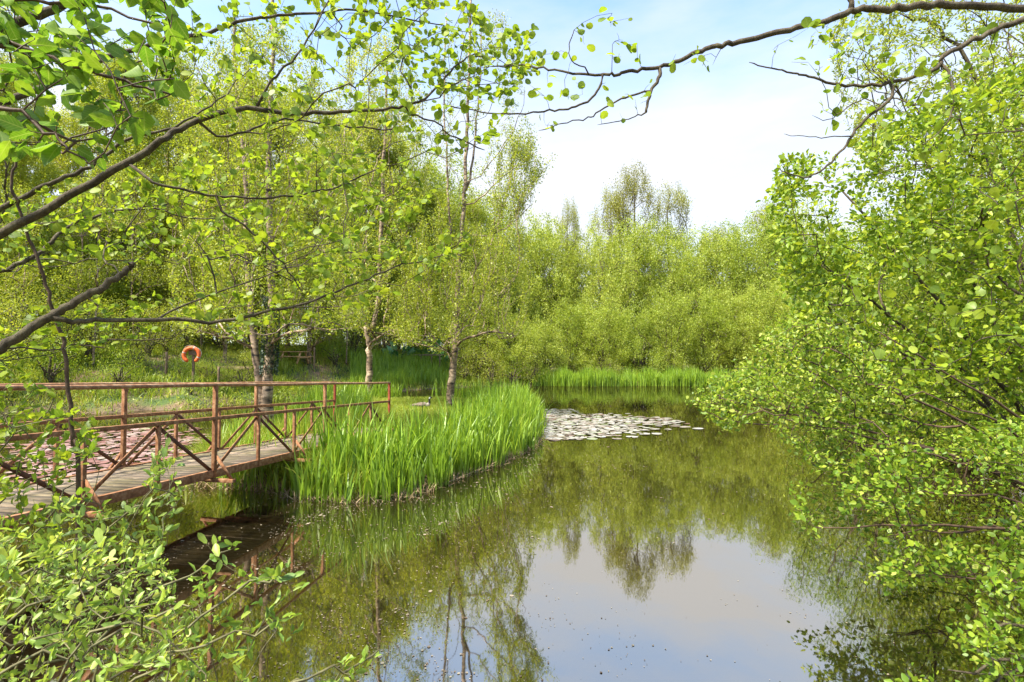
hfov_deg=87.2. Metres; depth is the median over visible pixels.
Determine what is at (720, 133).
sky
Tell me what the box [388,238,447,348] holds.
willow tree
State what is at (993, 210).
willow tree
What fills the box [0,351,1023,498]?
ground
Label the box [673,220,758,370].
willow tree
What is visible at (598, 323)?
willow bush
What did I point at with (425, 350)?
giant leaf plant
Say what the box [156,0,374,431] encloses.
birch tree
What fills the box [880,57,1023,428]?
willow tree
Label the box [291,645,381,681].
willow shrub
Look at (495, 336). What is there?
willow tree
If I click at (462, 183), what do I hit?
willow tree
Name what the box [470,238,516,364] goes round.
birch tree
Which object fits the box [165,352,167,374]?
fence post
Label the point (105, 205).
young tree
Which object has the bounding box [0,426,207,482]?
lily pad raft
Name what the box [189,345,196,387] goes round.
ring post
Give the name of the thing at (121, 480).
footbridge
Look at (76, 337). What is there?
shrub
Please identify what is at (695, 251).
willow tree
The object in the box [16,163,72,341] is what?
young tree
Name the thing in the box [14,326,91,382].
shrub
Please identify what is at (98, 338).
shrub
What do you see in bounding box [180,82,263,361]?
birch tree
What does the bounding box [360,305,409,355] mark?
shrub
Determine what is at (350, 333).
willow tree
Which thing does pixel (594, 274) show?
willow tree
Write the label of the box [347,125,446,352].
willow tree
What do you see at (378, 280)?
birch tree
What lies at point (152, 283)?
willow tree
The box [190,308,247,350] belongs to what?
shrub
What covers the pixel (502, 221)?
willow tree
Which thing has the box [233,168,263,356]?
young tree
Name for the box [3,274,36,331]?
shrub
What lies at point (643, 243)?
willow tree
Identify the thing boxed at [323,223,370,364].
young tree
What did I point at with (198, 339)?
shrub
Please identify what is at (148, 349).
shrub
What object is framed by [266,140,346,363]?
birch tree
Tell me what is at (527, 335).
willow tree
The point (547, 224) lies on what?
willow tree
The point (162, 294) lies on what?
shrub
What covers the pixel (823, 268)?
willow tree
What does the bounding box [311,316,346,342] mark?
shrub
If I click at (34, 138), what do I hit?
birch tree
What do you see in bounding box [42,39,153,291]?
birch tree
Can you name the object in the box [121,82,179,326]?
birch tree
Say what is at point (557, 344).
willow bush
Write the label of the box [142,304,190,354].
shrub
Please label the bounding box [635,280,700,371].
willow bush
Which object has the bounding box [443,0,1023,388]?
alder tree
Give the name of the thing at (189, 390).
shrub
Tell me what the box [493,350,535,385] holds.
shrub
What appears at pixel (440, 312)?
willow tree
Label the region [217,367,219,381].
fence post
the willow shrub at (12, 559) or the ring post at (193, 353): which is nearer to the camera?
the willow shrub at (12, 559)
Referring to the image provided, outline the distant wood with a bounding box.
[23,213,1005,369]
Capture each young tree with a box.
[0,130,35,267]
[0,179,49,324]
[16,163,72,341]
[45,154,135,365]
[50,173,118,340]
[88,157,132,326]
[106,164,171,350]
[144,162,174,323]
[158,167,199,353]
[179,210,216,349]
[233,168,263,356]
[298,195,324,365]
[302,215,332,331]
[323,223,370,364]
[366,247,396,346]
[396,259,414,351]
[470,228,498,345]
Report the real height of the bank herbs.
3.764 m
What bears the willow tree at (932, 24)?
on the ground at (146, 404)
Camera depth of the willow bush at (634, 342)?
46.40 m
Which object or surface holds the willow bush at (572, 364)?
on the ground at (146, 404)
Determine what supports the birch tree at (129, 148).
on the ground at (146, 404)
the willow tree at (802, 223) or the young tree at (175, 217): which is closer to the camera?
the young tree at (175, 217)
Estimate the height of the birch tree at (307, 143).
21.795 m
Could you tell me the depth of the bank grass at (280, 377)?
25.43 m
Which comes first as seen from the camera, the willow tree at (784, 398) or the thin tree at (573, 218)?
the willow tree at (784, 398)
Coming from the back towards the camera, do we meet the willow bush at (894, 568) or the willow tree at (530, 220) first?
the willow tree at (530, 220)
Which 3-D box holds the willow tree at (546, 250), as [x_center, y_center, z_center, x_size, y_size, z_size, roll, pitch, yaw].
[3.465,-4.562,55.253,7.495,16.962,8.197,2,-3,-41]
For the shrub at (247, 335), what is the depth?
37.80 m
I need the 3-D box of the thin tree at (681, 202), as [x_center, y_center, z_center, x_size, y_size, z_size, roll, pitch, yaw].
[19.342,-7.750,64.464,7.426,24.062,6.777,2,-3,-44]
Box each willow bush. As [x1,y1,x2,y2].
[507,312,570,376]
[539,296,600,373]
[567,293,637,372]
[607,299,667,374]
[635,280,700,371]
[669,282,743,373]
[710,281,769,371]
[738,272,813,370]
[767,284,856,362]
[777,415,1023,648]
[836,262,899,342]
[879,526,1023,681]
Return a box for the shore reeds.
[315,340,833,388]
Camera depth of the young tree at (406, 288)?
46.29 m
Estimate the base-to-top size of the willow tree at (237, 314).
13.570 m
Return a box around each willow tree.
[0,179,48,324]
[2,197,91,324]
[25,174,156,337]
[96,228,180,341]
[144,233,236,342]
[212,223,264,341]
[232,227,307,343]
[290,243,349,344]
[319,230,392,349]
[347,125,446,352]
[356,258,424,350]
[387,138,473,348]
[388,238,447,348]
[417,151,483,349]
[426,258,487,360]
[445,254,476,353]
[446,177,509,350]
[452,289,519,373]
[458,188,546,347]
[483,260,542,365]
[489,310,544,378]
[496,213,560,364]
[507,207,579,371]
[515,215,586,368]
[535,214,594,365]
[545,230,622,370]
[571,217,643,369]
[571,230,615,366]
[603,223,662,368]
[606,210,687,371]
[628,215,696,368]
[636,223,719,369]
[650,224,731,369]
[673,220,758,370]
[684,304,1023,491]
[695,218,760,369]
[706,218,784,370]
[728,215,795,370]
[736,202,830,356]
[755,56,1023,482]
[755,277,853,393]
[764,201,890,417]
[768,194,832,360]
[782,170,985,462]
[796,237,857,313]
[820,192,994,429]
[822,0,1023,192]
[840,162,1023,467]
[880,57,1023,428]
[891,29,1023,477]
[927,87,1023,418]
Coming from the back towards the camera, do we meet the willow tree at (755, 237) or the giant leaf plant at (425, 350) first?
the willow tree at (755, 237)
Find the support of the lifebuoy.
hanging from the ring post at (193, 353)
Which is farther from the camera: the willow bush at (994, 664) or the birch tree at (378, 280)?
the birch tree at (378, 280)
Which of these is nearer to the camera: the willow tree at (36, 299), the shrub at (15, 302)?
the shrub at (15, 302)
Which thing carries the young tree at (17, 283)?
on the ground at (146, 404)
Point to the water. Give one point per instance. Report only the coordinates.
(606, 561)
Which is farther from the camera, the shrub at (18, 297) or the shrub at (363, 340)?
the shrub at (363, 340)
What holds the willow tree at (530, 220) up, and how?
on the ground at (146, 404)
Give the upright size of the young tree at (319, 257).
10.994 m
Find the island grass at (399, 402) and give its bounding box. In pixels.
[180,393,546,499]
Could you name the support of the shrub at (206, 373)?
on the ground at (146, 404)
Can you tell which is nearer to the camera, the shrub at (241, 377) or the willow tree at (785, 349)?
the willow tree at (785, 349)
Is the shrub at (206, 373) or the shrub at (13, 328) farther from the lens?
the shrub at (206, 373)
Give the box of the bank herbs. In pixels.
[2,336,555,413]
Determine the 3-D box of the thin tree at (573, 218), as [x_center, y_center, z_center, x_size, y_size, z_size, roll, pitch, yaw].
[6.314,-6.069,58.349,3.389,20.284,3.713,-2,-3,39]
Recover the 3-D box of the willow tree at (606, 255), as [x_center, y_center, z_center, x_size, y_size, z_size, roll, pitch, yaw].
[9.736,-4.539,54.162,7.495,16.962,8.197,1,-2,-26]
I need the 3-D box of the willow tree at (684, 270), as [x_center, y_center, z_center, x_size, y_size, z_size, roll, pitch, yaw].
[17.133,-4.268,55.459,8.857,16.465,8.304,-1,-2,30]
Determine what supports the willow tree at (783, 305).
on the ground at (146, 404)
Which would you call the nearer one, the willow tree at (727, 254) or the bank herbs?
the bank herbs
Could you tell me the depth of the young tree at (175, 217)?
29.57 m
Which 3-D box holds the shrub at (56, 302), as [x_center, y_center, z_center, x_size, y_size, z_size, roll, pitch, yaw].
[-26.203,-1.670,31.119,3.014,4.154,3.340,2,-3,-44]
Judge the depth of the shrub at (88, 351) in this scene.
24.90 m
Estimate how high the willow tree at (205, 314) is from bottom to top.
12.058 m
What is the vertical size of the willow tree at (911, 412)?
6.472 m
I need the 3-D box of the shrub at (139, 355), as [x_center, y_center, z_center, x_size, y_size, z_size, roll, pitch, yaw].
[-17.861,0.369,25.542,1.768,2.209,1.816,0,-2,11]
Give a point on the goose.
(421, 403)
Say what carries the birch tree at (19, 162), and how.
on the ground at (146, 404)
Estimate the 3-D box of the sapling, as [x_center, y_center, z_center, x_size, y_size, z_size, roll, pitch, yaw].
[-2.312,0.588,2.617,0.592,3.505,0.235,0,-2,12]
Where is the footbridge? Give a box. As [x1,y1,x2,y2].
[0,381,392,530]
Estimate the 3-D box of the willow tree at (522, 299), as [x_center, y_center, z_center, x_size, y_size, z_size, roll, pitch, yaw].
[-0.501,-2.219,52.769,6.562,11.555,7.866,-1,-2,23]
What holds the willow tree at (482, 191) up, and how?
on the ground at (146, 404)
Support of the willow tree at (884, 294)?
on the ground at (146, 404)
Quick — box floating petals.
[8,402,1019,681]
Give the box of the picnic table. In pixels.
[279,351,312,363]
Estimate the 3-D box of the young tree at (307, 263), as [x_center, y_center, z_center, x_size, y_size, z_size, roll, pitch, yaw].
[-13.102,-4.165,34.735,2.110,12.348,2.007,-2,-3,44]
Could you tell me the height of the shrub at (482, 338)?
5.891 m
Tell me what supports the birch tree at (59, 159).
on the ground at (146, 404)
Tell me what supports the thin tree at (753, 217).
on the ground at (146, 404)
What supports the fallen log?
on the ground at (146, 404)
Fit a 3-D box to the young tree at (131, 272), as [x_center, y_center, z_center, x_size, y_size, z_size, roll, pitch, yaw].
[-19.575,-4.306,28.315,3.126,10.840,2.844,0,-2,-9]
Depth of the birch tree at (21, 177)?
29.32 m
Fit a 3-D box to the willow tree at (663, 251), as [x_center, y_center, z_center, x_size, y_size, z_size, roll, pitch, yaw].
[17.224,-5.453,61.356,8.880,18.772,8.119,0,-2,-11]
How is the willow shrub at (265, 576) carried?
on the ground at (146, 404)
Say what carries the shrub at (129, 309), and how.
on the ground at (146, 404)
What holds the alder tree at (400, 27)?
on the ground at (146, 404)
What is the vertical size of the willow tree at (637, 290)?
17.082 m
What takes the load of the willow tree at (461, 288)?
on the ground at (146, 404)
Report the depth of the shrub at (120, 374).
23.64 m
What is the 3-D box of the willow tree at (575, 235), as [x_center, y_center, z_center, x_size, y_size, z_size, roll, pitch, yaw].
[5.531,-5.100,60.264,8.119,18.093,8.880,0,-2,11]
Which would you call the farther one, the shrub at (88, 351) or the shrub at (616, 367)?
the shrub at (616, 367)
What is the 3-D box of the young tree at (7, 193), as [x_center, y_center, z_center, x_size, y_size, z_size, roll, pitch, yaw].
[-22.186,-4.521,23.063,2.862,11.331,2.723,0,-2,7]
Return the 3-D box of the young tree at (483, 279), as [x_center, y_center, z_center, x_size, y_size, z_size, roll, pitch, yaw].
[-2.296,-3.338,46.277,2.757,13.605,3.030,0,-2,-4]
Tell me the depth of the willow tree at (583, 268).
56.40 m
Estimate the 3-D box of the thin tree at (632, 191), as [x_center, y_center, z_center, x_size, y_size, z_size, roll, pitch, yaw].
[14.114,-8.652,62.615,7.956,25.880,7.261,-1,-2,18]
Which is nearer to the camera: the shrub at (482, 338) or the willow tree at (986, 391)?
the willow tree at (986, 391)
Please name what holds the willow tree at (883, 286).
on the ground at (146, 404)
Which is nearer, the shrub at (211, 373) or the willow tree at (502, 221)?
the shrub at (211, 373)
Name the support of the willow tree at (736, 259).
on the ground at (146, 404)
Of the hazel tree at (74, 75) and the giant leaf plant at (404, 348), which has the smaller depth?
the hazel tree at (74, 75)
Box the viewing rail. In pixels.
[414,354,443,365]
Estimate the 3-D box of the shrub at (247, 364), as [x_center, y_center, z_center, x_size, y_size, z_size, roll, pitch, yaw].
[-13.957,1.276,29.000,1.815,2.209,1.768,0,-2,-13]
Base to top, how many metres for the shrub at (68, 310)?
4.635 m
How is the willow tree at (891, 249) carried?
on the ground at (146, 404)
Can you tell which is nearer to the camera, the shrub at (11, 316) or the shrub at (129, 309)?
the shrub at (11, 316)
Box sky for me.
[0,0,1023,357]
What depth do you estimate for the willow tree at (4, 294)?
29.71 m
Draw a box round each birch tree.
[0,6,41,287]
[0,52,69,317]
[0,91,36,282]
[2,103,72,302]
[36,102,115,298]
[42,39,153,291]
[64,35,188,338]
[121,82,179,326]
[125,47,219,342]
[138,77,234,346]
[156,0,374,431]
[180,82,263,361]
[201,64,291,349]
[238,109,306,306]
[253,83,323,347]
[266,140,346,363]
[292,107,374,342]
[311,24,440,399]
[334,94,397,340]
[367,133,425,350]
[385,0,557,406]
[393,187,434,346]
[412,185,465,338]
[449,194,496,359]
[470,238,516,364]
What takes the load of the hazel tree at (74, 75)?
on the ground at (146, 404)
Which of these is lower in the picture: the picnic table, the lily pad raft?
the lily pad raft
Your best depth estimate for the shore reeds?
42.55 m
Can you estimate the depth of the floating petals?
5.23 m
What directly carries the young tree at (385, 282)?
on the ground at (146, 404)
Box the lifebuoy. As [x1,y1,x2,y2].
[181,345,201,361]
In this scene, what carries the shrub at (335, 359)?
on the ground at (146, 404)
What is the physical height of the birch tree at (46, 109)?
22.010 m
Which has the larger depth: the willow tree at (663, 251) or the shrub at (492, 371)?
the willow tree at (663, 251)
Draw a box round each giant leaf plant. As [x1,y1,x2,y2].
[382,341,415,356]
[414,339,443,357]
[433,347,458,363]
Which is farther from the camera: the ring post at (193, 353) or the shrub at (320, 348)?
the shrub at (320, 348)
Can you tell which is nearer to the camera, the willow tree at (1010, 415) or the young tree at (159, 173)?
the willow tree at (1010, 415)
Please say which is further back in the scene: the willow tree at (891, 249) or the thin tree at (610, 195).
the thin tree at (610, 195)
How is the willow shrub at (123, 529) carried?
on the ground at (146, 404)
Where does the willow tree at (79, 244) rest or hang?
on the ground at (146, 404)
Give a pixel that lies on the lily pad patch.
(582, 421)
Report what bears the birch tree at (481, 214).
on the ground at (146, 404)
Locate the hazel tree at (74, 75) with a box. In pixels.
[0,0,218,171]
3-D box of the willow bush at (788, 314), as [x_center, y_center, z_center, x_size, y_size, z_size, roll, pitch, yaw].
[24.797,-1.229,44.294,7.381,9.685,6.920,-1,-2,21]
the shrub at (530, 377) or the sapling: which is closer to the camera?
the sapling
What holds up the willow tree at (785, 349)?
on the ground at (146, 404)
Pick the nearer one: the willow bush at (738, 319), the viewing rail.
the viewing rail
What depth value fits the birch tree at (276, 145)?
34.93 m
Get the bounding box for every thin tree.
[551,194,585,369]
[584,181,635,369]
[601,159,667,368]
[644,179,695,366]
[696,223,732,370]
[747,199,781,369]
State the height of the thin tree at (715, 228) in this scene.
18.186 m
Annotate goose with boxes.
[410,396,431,408]
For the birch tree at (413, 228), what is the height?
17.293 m
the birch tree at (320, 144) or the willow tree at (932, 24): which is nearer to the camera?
the willow tree at (932, 24)
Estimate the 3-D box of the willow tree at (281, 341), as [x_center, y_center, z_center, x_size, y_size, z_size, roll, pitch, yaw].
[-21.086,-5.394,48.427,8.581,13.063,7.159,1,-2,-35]
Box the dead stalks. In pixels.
[180,431,551,504]
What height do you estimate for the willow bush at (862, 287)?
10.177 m
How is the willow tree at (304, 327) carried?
on the ground at (146, 404)
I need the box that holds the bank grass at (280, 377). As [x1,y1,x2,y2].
[0,335,661,416]
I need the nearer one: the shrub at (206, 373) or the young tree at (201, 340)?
the shrub at (206, 373)
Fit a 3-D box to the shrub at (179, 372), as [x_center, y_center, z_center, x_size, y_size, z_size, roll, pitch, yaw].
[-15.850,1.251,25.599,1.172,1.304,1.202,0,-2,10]
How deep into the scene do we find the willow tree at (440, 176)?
53.58 m
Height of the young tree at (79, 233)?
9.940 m
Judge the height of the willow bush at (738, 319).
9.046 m
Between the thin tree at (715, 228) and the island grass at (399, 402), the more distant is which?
the thin tree at (715, 228)
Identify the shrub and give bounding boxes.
[0,253,71,343]
[0,273,71,347]
[0,281,43,392]
[0,287,56,358]
[0,353,102,544]
[0,515,214,681]
[0,530,185,681]
[2,433,184,633]
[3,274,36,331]
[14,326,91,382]
[27,299,107,359]
[33,278,87,339]
[33,280,113,342]
[41,284,135,359]
[63,533,309,681]
[72,294,131,349]
[85,266,172,341]
[91,350,148,381]
[111,329,155,365]
[115,294,184,356]
[121,284,196,346]
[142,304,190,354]
[166,358,190,376]
[171,310,215,346]
[182,373,201,394]
[187,348,228,381]
[189,358,216,379]
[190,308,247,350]
[221,347,254,388]
[236,348,263,377]
[240,313,262,347]
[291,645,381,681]
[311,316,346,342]
[311,337,331,358]
[313,335,352,366]
[332,298,382,355]
[351,323,378,349]
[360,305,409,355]
[447,322,508,379]
[447,345,480,380]
[472,346,508,384]
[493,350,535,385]
[509,342,551,385]
[598,353,623,377]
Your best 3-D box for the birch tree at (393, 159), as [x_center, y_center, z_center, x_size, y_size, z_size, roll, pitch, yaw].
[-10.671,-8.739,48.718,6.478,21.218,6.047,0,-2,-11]
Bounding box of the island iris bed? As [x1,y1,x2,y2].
[181,372,551,503]
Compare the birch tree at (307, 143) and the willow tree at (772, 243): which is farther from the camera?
the willow tree at (772, 243)
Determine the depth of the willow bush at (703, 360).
47.74 m
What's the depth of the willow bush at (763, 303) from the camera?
45.76 m
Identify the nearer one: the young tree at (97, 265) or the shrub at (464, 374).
the young tree at (97, 265)
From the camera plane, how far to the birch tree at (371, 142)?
45.90 m
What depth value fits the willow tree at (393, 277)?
46.39 m
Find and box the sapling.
[9,139,94,672]
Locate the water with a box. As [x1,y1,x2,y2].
[0,385,1023,681]
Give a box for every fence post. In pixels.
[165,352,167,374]
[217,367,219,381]
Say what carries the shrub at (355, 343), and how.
on the ground at (146, 404)
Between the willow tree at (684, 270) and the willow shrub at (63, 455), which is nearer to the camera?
the willow shrub at (63, 455)
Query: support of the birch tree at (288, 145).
on the ground at (146, 404)
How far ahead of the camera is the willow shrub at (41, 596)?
2.09 m
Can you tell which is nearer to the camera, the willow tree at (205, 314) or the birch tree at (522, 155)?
the birch tree at (522, 155)
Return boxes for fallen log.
[217,366,253,371]
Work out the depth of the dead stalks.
8.67 m
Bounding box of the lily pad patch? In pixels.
[542,409,702,439]
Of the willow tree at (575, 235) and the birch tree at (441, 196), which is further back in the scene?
the willow tree at (575, 235)
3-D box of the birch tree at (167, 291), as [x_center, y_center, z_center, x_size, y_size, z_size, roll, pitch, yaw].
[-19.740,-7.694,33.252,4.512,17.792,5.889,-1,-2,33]
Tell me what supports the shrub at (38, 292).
on the ground at (146, 404)
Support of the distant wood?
on the ground at (146, 404)
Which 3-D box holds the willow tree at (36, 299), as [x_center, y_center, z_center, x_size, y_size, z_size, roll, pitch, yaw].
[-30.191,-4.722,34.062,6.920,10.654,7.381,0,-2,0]
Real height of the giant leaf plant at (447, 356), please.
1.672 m
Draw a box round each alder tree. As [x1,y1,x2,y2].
[0,0,545,361]
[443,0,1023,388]
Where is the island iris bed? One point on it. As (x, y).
(497, 421)
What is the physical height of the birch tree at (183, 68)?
21.612 m
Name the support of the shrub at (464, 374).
on the ground at (146, 404)

